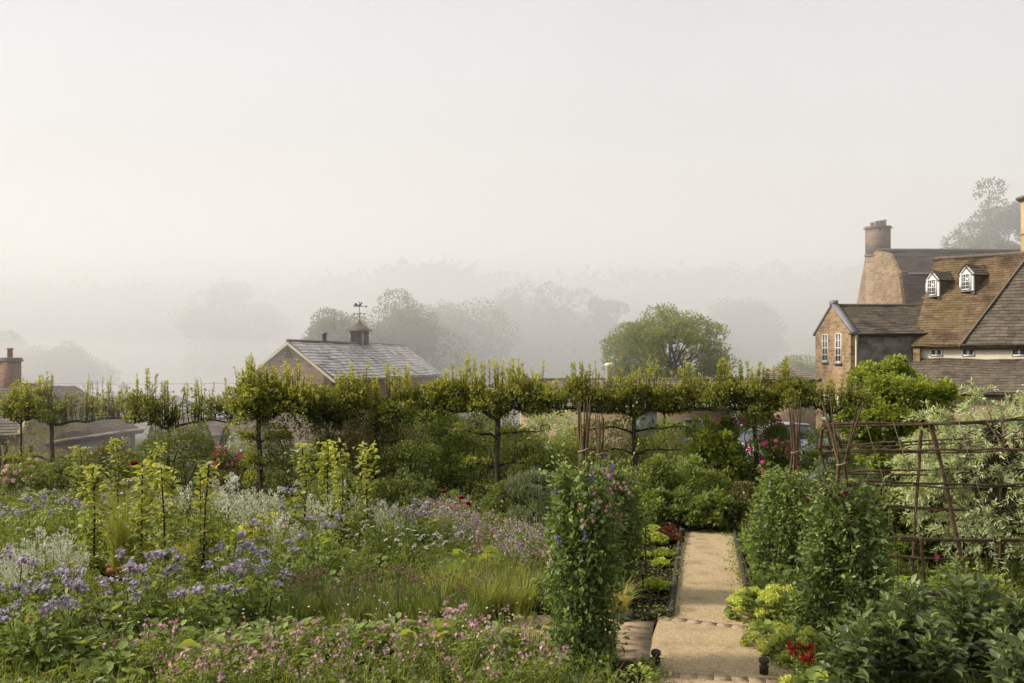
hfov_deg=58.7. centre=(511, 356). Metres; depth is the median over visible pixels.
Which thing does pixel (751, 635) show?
lady mantle
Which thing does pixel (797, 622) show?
lady mantle
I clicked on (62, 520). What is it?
white umbel
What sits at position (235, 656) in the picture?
leafy plant
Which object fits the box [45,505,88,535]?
leafy plant
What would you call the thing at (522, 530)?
pink campion
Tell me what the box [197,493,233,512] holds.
pink campion
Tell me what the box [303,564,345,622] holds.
chive clump
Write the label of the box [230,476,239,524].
poppy
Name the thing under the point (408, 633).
leafy plant
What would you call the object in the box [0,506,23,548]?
white umbel
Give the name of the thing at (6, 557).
borage
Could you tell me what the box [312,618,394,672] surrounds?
leafy plant
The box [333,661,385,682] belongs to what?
pink campion
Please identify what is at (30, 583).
borage
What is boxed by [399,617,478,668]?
leafy plant
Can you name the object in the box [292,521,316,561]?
leafy plant
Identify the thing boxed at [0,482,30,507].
pink campion
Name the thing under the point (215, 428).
coped outbuilding
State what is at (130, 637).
leafy plant
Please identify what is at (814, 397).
pear tree
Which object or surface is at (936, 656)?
broad bean
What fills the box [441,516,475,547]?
pink campion
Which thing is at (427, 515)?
pink campion
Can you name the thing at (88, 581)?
leafy plant
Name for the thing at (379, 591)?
chive clump
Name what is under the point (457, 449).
shrub
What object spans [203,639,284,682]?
pink campion
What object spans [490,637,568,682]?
pink campion
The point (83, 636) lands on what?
leafy plant
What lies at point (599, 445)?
cane tower
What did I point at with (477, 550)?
leafy plant
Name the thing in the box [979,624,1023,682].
broad bean
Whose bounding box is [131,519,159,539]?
leafy plant
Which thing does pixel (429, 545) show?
leafy plant
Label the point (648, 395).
pear tree
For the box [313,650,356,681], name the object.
pink campion
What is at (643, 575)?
hose guide
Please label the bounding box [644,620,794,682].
path crossing
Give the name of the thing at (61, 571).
borage
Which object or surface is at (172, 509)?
leafy plant
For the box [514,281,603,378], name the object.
broadleaf tree
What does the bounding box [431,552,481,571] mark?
leafy plant
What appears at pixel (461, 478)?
shrub
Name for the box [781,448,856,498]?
dark shrub
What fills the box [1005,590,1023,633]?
broad bean
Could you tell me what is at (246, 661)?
pink campion
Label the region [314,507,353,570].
leafy plant
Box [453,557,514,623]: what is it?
grass clump
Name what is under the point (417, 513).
borage
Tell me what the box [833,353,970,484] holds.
maple bush
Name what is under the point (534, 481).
grey shrub
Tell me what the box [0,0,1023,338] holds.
sky
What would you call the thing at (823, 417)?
window
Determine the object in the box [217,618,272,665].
pink campion
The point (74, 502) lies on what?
borage
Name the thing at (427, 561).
white umbel
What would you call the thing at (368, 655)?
leafy plant
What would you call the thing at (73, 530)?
borage
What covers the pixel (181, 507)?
white plume
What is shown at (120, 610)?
borage
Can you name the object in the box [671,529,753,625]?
garden path
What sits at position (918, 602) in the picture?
broad bean
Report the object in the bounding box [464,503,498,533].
pink campion
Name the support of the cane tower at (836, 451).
on the ground at (172, 376)
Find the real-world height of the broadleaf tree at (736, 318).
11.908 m
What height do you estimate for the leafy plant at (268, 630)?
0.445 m
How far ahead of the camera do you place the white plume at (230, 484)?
15.82 m
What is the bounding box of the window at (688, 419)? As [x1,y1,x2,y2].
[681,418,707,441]
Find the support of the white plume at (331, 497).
on the ground at (172, 376)
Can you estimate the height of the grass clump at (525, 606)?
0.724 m
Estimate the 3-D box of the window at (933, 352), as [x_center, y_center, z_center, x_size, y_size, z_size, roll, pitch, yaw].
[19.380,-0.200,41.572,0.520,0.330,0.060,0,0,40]
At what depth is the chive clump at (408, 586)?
10.91 m
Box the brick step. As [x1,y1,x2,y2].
[615,620,653,661]
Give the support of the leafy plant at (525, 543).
on the ground at (172, 376)
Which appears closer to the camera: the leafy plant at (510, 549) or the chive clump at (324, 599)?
the chive clump at (324, 599)
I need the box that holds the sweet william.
[786,636,818,678]
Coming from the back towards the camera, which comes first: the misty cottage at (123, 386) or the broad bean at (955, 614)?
the misty cottage at (123, 386)
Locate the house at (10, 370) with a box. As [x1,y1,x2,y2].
[0,348,86,467]
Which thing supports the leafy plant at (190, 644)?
on the ground at (172, 376)
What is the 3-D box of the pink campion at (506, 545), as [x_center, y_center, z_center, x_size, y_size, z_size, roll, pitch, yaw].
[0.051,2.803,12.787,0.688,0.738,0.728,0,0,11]
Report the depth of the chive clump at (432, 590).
10.81 m
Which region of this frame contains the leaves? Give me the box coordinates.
[613,525,831,682]
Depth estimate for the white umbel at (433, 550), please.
13.33 m
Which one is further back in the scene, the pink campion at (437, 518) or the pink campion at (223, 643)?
the pink campion at (437, 518)
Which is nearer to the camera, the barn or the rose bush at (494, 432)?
the rose bush at (494, 432)
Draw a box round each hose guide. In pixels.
[641,574,644,593]
[644,513,646,577]
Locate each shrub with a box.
[22,455,112,492]
[82,439,139,486]
[126,420,221,491]
[224,433,267,474]
[247,413,358,500]
[301,474,374,508]
[309,396,420,496]
[362,393,475,500]
[365,467,436,509]
[403,408,476,477]
[412,411,512,500]
[430,405,530,487]
[472,425,560,484]
[480,479,527,518]
[504,409,594,472]
[504,466,557,527]
[513,433,596,483]
[567,416,648,475]
[617,415,691,487]
[682,413,747,492]
[724,480,766,527]
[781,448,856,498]
[791,457,851,502]
[873,471,964,568]
[931,467,1023,566]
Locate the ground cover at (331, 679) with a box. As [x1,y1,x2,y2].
[0,470,1023,682]
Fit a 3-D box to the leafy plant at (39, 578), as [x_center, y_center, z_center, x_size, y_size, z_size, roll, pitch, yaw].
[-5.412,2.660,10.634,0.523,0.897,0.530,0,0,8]
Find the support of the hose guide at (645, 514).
on the ground at (172, 376)
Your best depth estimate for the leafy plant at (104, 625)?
9.17 m
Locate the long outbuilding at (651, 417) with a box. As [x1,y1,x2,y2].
[515,363,778,462]
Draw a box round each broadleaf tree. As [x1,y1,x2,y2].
[0,330,52,357]
[15,340,120,390]
[166,276,294,397]
[300,307,375,342]
[326,287,467,383]
[378,303,488,382]
[405,297,524,428]
[441,300,537,413]
[474,280,557,416]
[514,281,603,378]
[559,308,619,354]
[577,297,636,377]
[674,294,791,376]
[773,354,814,375]
[940,176,1020,248]
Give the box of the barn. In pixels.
[241,302,441,444]
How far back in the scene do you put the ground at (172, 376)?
38.44 m
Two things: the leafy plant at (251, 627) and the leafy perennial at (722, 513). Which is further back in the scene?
the leafy perennial at (722, 513)
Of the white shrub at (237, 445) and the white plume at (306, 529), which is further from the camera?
the white shrub at (237, 445)
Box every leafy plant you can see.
[0,543,24,591]
[0,621,96,680]
[0,626,43,672]
[6,508,34,554]
[8,487,61,517]
[17,548,73,600]
[37,633,125,682]
[39,489,70,541]
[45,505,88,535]
[70,640,109,671]
[73,641,163,682]
[74,554,103,619]
[75,635,161,673]
[79,481,112,522]
[79,621,133,656]
[110,489,135,519]
[123,626,169,640]
[126,619,208,665]
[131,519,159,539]
[136,641,192,671]
[141,553,192,576]
[152,485,191,537]
[153,573,195,622]
[159,627,239,682]
[168,563,218,586]
[169,626,219,661]
[171,612,232,637]
[176,530,199,583]
[187,557,224,618]
[189,652,241,682]
[191,631,272,678]
[195,617,261,648]
[215,553,260,609]
[232,622,310,678]
[234,642,285,677]
[235,521,265,570]
[236,623,276,645]
[254,546,290,611]
[254,615,302,636]
[254,651,319,682]
[265,513,298,573]
[266,616,340,667]
[285,642,360,681]
[287,544,328,593]
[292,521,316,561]
[301,570,356,604]
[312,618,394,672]
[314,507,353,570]
[324,559,380,584]
[331,544,381,581]
[341,524,377,590]
[347,612,427,669]
[349,641,395,674]
[351,556,397,582]
[356,509,391,567]
[390,508,421,562]
[390,618,462,682]
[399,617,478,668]
[418,537,461,560]
[426,500,458,553]
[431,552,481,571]
[443,621,537,679]
[444,652,507,679]
[449,545,503,575]
[467,544,489,555]
[492,540,529,571]
[498,549,539,577]
[508,534,541,555]
[613,661,664,682]
[734,543,752,554]
[749,562,800,591]
[794,616,859,667]
[889,575,929,609]
[924,562,998,612]
[948,573,1022,624]
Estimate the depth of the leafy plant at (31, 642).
8.89 m
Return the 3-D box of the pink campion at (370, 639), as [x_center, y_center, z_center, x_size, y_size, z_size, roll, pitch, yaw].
[-1.537,2.767,8.672,0.610,0.602,0.538,0,0,26]
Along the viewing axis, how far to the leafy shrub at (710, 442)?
20.59 m
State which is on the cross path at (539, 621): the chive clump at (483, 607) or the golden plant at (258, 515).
the chive clump at (483, 607)
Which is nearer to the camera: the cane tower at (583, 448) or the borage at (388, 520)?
the cane tower at (583, 448)
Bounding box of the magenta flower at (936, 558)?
[934,554,938,617]
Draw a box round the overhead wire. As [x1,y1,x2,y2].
[53,380,234,383]
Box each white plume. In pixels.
[0,555,27,636]
[7,548,44,617]
[9,537,67,619]
[35,526,77,599]
[48,538,89,609]
[153,481,191,553]
[192,486,226,552]
[208,471,240,539]
[214,491,255,565]
[236,487,269,539]
[245,485,283,548]
[267,510,299,565]
[294,509,313,545]
[304,493,340,560]
[310,479,346,535]
[344,493,380,552]
[369,499,404,565]
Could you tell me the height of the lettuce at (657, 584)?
0.196 m
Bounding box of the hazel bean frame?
[813,416,1023,625]
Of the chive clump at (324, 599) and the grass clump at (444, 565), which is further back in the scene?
the grass clump at (444, 565)
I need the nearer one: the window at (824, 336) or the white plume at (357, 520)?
the white plume at (357, 520)
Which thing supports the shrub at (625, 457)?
on the ground at (172, 376)
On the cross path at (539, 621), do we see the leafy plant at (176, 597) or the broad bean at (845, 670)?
the leafy plant at (176, 597)
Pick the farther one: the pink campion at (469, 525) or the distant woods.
the distant woods
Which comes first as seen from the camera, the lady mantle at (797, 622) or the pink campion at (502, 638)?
the pink campion at (502, 638)
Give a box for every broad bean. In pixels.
[813,607,883,682]
[847,588,913,682]
[874,573,941,682]
[903,609,976,682]
[928,551,1002,681]
[969,589,1023,681]
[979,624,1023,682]
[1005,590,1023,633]
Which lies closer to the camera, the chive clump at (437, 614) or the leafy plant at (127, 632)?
the leafy plant at (127, 632)
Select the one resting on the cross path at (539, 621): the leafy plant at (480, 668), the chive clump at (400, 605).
the chive clump at (400, 605)
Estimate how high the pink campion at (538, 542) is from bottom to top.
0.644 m
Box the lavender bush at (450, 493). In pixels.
[395,484,475,512]
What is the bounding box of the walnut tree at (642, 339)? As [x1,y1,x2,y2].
[599,302,739,377]
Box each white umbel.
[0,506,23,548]
[10,493,36,525]
[25,529,49,557]
[54,507,78,533]
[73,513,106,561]
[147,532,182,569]
[383,538,417,582]
[395,527,424,568]
[411,533,445,575]
[421,533,447,560]
[432,533,464,564]
[446,524,480,562]
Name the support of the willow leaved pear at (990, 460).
on the ground at (172, 376)
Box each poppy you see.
[130,461,137,509]
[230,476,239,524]
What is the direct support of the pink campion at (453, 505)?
on the ground at (172, 376)
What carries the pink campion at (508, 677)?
on the ground at (172, 376)
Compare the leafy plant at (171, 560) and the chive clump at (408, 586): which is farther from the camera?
the leafy plant at (171, 560)
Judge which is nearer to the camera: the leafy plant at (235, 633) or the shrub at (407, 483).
the leafy plant at (235, 633)
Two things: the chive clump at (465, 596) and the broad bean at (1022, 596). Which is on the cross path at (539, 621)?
the chive clump at (465, 596)
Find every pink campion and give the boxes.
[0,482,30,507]
[0,496,40,518]
[0,509,19,534]
[19,496,52,515]
[26,604,98,646]
[30,500,68,527]
[44,480,77,506]
[103,617,185,679]
[105,619,158,666]
[109,483,137,505]
[125,635,168,657]
[135,643,178,676]
[152,642,198,679]
[152,661,196,682]
[158,485,186,516]
[166,632,237,682]
[172,493,212,519]
[178,649,230,678]
[195,629,244,655]
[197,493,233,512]
[198,645,244,682]
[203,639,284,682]
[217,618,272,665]
[234,641,279,674]
[266,618,318,675]
[273,632,325,682]
[276,616,334,671]
[293,652,345,682]
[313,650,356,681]
[317,607,386,669]
[326,641,379,682]
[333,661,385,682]
[345,617,406,657]
[371,634,426,682]
[389,612,441,673]
[391,627,443,682]
[405,622,440,650]
[407,504,446,538]
[413,652,457,682]
[416,618,495,681]
[417,596,475,644]
[419,505,456,537]
[420,602,493,659]
[423,496,465,527]
[426,494,458,523]
[440,523,483,548]
[441,494,474,517]
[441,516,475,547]
[443,506,484,533]
[443,640,503,682]
[451,510,485,543]
[451,600,509,654]
[457,524,503,552]
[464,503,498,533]
[469,541,512,562]
[475,514,514,545]
[480,635,540,682]
[487,518,539,556]
[487,620,531,660]
[490,530,538,573]
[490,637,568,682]
[495,628,535,663]
[498,651,547,682]
[504,516,543,542]
[505,524,545,562]
[511,537,548,576]
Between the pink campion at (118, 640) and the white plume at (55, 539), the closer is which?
the pink campion at (118, 640)
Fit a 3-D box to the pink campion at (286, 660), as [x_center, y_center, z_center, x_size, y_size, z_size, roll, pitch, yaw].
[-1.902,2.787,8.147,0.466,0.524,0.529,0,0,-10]
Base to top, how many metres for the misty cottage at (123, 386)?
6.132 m
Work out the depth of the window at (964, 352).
40.69 m
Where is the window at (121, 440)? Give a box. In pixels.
[120,436,128,449]
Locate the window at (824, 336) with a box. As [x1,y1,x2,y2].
[820,334,828,362]
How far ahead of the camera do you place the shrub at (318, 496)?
19.50 m
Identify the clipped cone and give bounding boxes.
[145,416,165,468]
[189,421,215,469]
[218,426,232,468]
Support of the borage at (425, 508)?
on the ground at (172, 376)
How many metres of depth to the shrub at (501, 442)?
23.76 m
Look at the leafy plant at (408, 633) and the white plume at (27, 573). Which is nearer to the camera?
the leafy plant at (408, 633)
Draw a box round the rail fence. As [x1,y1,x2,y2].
[0,445,38,470]
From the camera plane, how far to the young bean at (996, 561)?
9.74 m
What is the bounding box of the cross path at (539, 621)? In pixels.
[15,613,640,645]
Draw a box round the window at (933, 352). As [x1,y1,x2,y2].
[930,349,942,355]
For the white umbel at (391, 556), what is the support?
on the ground at (172, 376)
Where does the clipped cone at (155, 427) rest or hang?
on the ground at (172, 376)
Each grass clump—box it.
[412,551,446,597]
[418,555,464,602]
[425,542,471,583]
[428,546,481,606]
[451,539,495,581]
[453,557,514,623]
[455,556,502,597]
[461,532,510,580]
[476,547,519,600]
[477,561,529,623]
[488,556,528,597]
[495,539,531,582]
[499,556,546,615]
[509,548,547,599]
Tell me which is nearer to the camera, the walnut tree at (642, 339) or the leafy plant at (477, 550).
the leafy plant at (477, 550)
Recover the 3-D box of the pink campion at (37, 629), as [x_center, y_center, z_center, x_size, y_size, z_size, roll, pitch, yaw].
[-4.417,2.740,8.848,0.657,0.644,0.532,0,0,8]
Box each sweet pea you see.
[530,427,637,678]
[587,439,655,605]
[734,451,840,588]
[780,456,901,656]
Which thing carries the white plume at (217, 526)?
on the ground at (172, 376)
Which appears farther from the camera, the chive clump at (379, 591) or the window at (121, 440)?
the window at (121, 440)
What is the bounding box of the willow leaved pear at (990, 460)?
[884,377,1023,580]
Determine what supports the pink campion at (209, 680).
on the ground at (172, 376)
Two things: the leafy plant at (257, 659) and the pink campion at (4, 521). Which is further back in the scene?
the pink campion at (4, 521)
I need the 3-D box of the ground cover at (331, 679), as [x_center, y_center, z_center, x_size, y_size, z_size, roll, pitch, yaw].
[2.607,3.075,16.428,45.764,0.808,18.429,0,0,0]
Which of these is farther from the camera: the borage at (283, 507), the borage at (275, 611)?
the borage at (283, 507)
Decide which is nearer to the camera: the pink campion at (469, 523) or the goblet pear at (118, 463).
the pink campion at (469, 523)
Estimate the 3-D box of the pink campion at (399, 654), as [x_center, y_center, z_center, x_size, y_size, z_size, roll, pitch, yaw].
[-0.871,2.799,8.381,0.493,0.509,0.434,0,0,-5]
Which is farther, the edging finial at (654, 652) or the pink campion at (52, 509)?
the pink campion at (52, 509)
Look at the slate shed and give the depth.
38.20 m
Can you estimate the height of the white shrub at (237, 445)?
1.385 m
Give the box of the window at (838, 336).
[833,333,841,364]
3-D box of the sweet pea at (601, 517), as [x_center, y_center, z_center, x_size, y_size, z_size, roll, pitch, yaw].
[0.625,1.913,8.861,0.983,2.442,0.956,0,0,-18]
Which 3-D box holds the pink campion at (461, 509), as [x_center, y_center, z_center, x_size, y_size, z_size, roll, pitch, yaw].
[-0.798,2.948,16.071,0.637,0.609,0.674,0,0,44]
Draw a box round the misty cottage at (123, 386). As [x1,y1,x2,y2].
[93,382,194,435]
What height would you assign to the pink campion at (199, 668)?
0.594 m
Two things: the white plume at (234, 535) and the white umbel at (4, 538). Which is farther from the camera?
the white umbel at (4, 538)
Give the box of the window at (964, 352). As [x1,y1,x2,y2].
[962,350,974,355]
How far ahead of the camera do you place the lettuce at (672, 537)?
15.58 m
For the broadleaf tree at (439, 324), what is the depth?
100.98 m
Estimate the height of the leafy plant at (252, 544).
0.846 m
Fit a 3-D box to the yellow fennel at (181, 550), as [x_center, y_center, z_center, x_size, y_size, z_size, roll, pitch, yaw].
[-4.713,2.892,12.908,0.697,0.539,0.669,0,0,-11]
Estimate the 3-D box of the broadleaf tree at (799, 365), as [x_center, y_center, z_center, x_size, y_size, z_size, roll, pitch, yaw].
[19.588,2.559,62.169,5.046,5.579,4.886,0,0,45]
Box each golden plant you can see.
[226,520,263,552]
[252,512,296,544]
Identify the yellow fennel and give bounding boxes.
[161,541,196,574]
[180,537,217,570]
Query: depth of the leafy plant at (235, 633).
8.68 m
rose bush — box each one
[0,457,69,491]
[193,445,266,498]
[472,415,519,475]
[712,407,805,499]
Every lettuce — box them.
[636,549,652,558]
[638,576,669,592]
[641,531,668,546]
[647,524,663,530]
[651,546,675,559]
[651,557,671,567]
[656,526,681,534]
[657,521,677,528]
[666,533,684,543]
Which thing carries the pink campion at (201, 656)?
on the ground at (172, 376)
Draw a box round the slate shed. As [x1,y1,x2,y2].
[744,363,821,429]
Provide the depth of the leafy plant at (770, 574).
11.83 m
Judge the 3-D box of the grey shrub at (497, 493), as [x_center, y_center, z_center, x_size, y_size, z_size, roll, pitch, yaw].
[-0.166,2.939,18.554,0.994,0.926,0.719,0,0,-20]
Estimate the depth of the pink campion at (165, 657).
8.18 m
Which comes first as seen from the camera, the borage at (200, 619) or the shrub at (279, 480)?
the borage at (200, 619)
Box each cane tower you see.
[555,396,612,678]
[593,414,603,485]
[773,399,812,582]
[818,395,863,641]
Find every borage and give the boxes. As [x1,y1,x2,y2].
[0,495,57,548]
[0,544,19,617]
[0,550,69,643]
[0,568,113,649]
[0,582,56,676]
[0,583,75,682]
[21,567,92,634]
[39,490,81,532]
[54,494,108,551]
[66,546,186,639]
[95,557,208,641]
[129,549,242,638]
[188,530,260,609]
[193,555,271,634]
[222,563,295,630]
[230,518,312,596]
[261,524,308,568]
[265,488,310,532]
[276,510,348,587]
[278,479,325,523]
[360,498,404,548]
[383,506,433,552]
[408,495,454,550]
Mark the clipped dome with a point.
(811, 441)
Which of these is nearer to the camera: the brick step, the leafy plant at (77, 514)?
the brick step
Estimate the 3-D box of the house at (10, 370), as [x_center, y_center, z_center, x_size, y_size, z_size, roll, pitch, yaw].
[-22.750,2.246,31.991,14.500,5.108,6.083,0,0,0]
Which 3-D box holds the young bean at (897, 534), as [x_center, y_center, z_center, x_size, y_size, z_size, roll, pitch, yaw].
[4.117,2.494,9.753,0.172,1.347,0.189,0,0,0]
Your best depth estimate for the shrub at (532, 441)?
23.17 m
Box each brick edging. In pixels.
[646,670,781,682]
[657,616,760,630]
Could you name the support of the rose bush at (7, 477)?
on the ground at (172, 376)
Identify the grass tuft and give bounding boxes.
[608,572,651,616]
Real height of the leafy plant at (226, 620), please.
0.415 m
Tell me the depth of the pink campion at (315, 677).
7.89 m
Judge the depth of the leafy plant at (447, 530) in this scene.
14.46 m
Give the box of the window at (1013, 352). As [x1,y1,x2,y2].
[1011,350,1023,355]
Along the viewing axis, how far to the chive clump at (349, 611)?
10.27 m
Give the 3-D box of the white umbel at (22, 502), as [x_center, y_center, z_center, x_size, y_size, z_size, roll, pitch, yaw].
[-9.114,2.905,16.901,0.560,0.733,0.530,0,0,42]
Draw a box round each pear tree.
[0,377,54,480]
[12,371,146,473]
[116,368,246,478]
[217,351,343,504]
[308,361,454,493]
[419,352,572,497]
[553,354,717,496]
[696,355,810,493]
[785,374,884,488]
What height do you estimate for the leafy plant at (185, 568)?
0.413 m
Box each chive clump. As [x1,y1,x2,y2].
[263,571,303,617]
[278,574,321,628]
[290,568,326,626]
[301,561,338,607]
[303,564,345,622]
[314,573,369,624]
[316,586,355,626]
[332,568,370,610]
[350,572,384,622]
[357,576,406,630]
[363,561,399,610]
[379,563,420,623]
[391,565,427,613]
[400,572,442,626]
[417,570,465,622]
[419,573,455,617]
[442,580,490,631]
[457,573,500,627]
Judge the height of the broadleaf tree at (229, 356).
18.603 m
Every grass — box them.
[0,491,1023,682]
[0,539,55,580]
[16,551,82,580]
[84,474,155,567]
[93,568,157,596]
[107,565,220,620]
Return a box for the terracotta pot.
[105,562,139,587]
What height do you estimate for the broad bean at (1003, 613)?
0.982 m
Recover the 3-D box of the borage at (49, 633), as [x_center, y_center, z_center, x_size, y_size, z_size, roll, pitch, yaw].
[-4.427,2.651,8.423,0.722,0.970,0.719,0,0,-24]
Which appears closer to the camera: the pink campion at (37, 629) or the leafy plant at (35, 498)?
the pink campion at (37, 629)
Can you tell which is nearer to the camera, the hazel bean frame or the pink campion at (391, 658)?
the pink campion at (391, 658)
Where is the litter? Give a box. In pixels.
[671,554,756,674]
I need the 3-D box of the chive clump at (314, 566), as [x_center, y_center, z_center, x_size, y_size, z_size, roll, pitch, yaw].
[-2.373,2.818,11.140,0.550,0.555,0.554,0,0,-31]
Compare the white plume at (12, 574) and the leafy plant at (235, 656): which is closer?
the leafy plant at (235, 656)
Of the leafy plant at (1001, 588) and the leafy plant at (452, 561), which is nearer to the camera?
the leafy plant at (1001, 588)
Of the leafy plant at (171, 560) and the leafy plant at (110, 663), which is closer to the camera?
the leafy plant at (110, 663)
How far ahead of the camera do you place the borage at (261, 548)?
11.75 m
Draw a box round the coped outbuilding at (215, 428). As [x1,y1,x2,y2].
[152,416,273,451]
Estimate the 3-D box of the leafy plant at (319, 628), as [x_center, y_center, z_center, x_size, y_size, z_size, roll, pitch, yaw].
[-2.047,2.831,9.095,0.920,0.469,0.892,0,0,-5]
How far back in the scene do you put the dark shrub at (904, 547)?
13.18 m
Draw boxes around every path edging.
[633,610,672,619]
[668,524,682,611]
[732,524,748,589]
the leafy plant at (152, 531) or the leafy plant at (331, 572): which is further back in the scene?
the leafy plant at (152, 531)
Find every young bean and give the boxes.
[890,530,903,618]
[989,529,1005,591]
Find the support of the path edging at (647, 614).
on the ground at (172, 376)
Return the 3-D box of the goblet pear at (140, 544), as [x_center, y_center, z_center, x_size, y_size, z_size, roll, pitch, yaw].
[-4.410,2.215,11.252,1.808,1.959,1.038,0,0,19]
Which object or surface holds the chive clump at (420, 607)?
on the cross path at (539, 621)
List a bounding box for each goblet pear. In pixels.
[65,436,171,507]
[75,458,229,585]
[284,437,380,558]
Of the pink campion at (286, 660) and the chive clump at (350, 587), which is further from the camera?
the chive clump at (350, 587)
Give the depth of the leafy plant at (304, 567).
11.50 m
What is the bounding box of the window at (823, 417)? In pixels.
[819,395,828,420]
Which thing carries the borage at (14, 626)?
on the ground at (172, 376)
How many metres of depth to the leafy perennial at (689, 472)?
19.07 m
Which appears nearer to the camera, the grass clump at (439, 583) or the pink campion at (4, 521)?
the grass clump at (439, 583)
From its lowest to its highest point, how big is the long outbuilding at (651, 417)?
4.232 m
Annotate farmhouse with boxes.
[813,195,1023,445]
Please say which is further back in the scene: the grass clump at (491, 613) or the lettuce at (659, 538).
the lettuce at (659, 538)
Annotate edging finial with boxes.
[615,610,634,622]
[651,649,660,666]
[758,656,768,674]
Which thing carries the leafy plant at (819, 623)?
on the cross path
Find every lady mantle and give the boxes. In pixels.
[722,585,782,621]
[739,619,790,652]
[747,583,805,626]
[760,623,827,668]
[778,666,832,682]
[789,606,822,636]
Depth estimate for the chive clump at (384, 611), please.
10.10 m
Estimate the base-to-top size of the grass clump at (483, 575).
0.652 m
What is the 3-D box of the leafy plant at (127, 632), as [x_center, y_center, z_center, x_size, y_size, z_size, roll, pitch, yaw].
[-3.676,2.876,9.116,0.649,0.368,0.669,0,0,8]
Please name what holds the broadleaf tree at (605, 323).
on the ground at (172, 376)
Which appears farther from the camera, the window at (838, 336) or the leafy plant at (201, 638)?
the window at (838, 336)
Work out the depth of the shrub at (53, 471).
22.23 m
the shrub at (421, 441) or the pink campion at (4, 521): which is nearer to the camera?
the pink campion at (4, 521)
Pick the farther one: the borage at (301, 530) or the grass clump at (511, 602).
the borage at (301, 530)
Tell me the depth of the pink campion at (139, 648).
8.73 m
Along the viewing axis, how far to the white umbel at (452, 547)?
13.11 m
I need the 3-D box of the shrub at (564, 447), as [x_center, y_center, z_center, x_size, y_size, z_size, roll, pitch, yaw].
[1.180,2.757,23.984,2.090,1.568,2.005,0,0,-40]
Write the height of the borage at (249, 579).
0.962 m
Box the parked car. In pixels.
[733,421,834,464]
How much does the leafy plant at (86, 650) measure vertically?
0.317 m
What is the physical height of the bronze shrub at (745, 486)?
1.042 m
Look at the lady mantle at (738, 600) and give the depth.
10.72 m
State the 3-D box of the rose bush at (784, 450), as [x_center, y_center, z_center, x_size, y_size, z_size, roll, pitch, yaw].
[5.636,2.254,20.986,2.242,2.406,1.932,0,0,0]
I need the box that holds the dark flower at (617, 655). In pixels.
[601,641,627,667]
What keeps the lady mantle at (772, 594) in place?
on the ground at (172, 376)
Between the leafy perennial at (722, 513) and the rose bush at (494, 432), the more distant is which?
the rose bush at (494, 432)
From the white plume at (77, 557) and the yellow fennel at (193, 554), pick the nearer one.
the white plume at (77, 557)
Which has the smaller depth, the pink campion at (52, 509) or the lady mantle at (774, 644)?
the lady mantle at (774, 644)
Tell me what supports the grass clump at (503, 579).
on the ground at (172, 376)
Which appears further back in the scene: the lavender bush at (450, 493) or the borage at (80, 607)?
the lavender bush at (450, 493)
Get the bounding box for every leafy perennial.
[621,452,687,510]
[638,485,699,528]
[657,453,715,508]
[675,483,741,532]
[693,468,734,501]
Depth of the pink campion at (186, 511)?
18.32 m
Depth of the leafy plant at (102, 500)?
16.34 m
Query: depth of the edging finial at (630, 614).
10.52 m
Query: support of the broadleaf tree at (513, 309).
on the ground at (172, 376)
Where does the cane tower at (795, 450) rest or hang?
on the ground at (172, 376)
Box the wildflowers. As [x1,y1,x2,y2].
[1,498,530,650]
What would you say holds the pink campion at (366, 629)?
on the ground at (172, 376)
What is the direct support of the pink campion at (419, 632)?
on the ground at (172, 376)
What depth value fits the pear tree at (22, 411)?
25.42 m
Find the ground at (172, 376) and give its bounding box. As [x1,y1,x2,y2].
[2,322,1023,682]
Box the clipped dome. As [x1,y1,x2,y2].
[802,419,858,470]
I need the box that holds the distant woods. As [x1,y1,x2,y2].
[0,253,862,368]
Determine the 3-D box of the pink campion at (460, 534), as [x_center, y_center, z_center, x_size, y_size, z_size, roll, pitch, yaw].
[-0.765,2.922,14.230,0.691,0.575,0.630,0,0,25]
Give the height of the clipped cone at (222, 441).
1.837 m
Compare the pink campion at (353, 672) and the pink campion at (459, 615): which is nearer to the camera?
the pink campion at (353, 672)
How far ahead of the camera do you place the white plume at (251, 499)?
15.22 m
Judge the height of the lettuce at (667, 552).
0.204 m
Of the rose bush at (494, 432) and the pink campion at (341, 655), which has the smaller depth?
the pink campion at (341, 655)
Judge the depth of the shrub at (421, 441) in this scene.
24.38 m
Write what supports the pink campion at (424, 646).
on the ground at (172, 376)
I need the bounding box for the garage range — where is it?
[45,386,145,455]
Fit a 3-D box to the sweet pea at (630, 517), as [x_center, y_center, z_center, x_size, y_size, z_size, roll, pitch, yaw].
[1.309,2.125,11.784,1.162,2.170,1.151,0,0,0]

